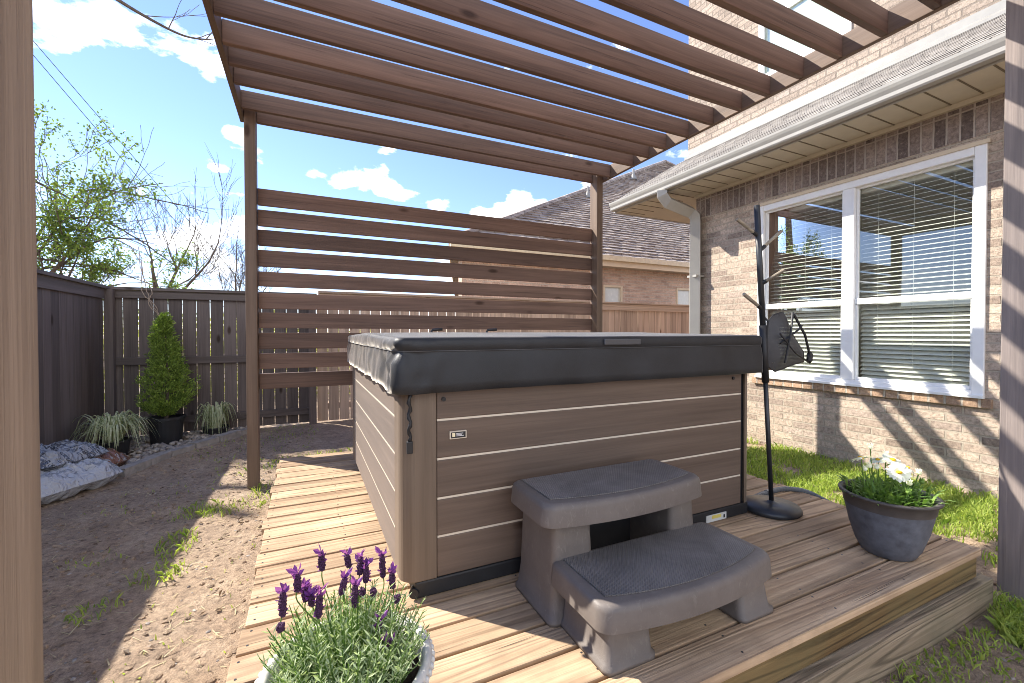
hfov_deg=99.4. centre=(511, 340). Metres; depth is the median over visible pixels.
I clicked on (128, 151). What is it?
overhead cable
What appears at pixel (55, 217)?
leafy tree
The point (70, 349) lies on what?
wooden fence
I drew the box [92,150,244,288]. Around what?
bare tree
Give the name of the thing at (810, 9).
window
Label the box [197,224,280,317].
bare tree
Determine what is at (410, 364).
hot tub cover
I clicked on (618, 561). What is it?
spa steps
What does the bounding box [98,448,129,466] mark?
rock
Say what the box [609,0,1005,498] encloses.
brick house
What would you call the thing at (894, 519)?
daisy planter
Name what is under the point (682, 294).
window
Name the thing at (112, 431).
ornamental grass
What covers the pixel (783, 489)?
hose
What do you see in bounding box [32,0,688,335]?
sky
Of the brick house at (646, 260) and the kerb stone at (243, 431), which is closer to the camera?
the kerb stone at (243, 431)
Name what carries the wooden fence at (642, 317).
on the ground at (329, 436)
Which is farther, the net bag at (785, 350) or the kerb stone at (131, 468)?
the kerb stone at (131, 468)
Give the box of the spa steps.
[511,459,772,676]
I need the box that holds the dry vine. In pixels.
[120,244,159,315]
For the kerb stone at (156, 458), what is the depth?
4.77 m
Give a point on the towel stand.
(770, 506)
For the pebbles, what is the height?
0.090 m
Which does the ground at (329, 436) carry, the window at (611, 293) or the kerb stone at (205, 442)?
the kerb stone at (205, 442)
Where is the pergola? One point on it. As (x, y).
(264, 60)
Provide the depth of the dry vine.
5.85 m
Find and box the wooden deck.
[226,451,992,682]
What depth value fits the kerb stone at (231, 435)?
5.80 m
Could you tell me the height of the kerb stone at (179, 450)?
0.099 m
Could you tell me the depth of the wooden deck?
1.82 m
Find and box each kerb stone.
[117,459,150,476]
[140,451,171,465]
[166,444,195,456]
[190,437,219,447]
[215,430,240,441]
[238,428,246,435]
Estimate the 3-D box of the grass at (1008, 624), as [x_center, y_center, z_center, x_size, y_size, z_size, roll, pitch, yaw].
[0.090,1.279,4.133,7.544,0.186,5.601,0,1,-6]
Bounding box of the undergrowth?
[103,311,370,403]
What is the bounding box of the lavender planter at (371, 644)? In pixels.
[254,543,434,682]
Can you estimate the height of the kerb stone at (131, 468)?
0.101 m
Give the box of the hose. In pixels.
[754,486,831,501]
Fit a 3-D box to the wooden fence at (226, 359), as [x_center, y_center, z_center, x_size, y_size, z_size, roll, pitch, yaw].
[-4.223,0.348,6.263,2.600,2.130,0.200,0,1,-25]
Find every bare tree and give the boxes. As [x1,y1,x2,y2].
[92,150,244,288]
[116,0,222,45]
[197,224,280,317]
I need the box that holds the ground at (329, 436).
[41,336,1023,682]
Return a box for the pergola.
[0,0,1023,682]
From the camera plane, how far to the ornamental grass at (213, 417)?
5.94 m
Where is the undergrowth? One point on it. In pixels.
(210, 355)
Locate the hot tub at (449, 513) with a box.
[353,328,747,598]
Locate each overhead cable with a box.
[33,41,244,285]
[33,55,233,288]
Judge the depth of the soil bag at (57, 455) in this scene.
3.92 m
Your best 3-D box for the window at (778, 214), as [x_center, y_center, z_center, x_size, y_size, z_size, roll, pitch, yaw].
[3.552,-0.599,4.528,0.210,2.144,2.052,0,1,-25]
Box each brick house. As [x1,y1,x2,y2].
[448,160,689,331]
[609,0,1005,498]
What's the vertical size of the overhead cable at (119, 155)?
9.756 m
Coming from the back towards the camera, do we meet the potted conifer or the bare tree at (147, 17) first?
the bare tree at (147, 17)
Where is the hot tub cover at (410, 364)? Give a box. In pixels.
[347,332,762,453]
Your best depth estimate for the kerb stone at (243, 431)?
6.09 m
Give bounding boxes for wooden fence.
[37,269,108,444]
[103,286,316,435]
[317,291,688,420]
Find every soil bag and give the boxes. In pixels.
[40,439,108,471]
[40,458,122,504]
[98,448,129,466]
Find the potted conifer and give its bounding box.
[132,311,202,444]
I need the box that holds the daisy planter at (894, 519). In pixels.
[829,443,954,561]
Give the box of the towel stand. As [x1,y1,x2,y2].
[735,204,802,519]
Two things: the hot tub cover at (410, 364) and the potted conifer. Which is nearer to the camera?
the hot tub cover at (410, 364)
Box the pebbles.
[124,426,246,464]
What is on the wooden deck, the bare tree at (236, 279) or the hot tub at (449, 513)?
the hot tub at (449, 513)
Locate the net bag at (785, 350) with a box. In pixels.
[766,311,812,371]
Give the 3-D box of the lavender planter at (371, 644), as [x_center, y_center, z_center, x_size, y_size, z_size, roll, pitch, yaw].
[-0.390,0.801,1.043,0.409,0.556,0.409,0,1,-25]
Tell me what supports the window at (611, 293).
in the brick house at (646, 260)
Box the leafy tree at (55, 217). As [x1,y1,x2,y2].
[34,99,228,321]
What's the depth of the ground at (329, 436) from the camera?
2.56 m
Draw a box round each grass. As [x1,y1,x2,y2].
[57,426,1023,682]
[69,410,158,454]
[193,401,236,435]
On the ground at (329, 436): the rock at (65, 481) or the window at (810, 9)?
the rock at (65, 481)
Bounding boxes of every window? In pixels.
[603,285,622,301]
[676,288,688,304]
[754,138,990,398]
[758,0,851,75]

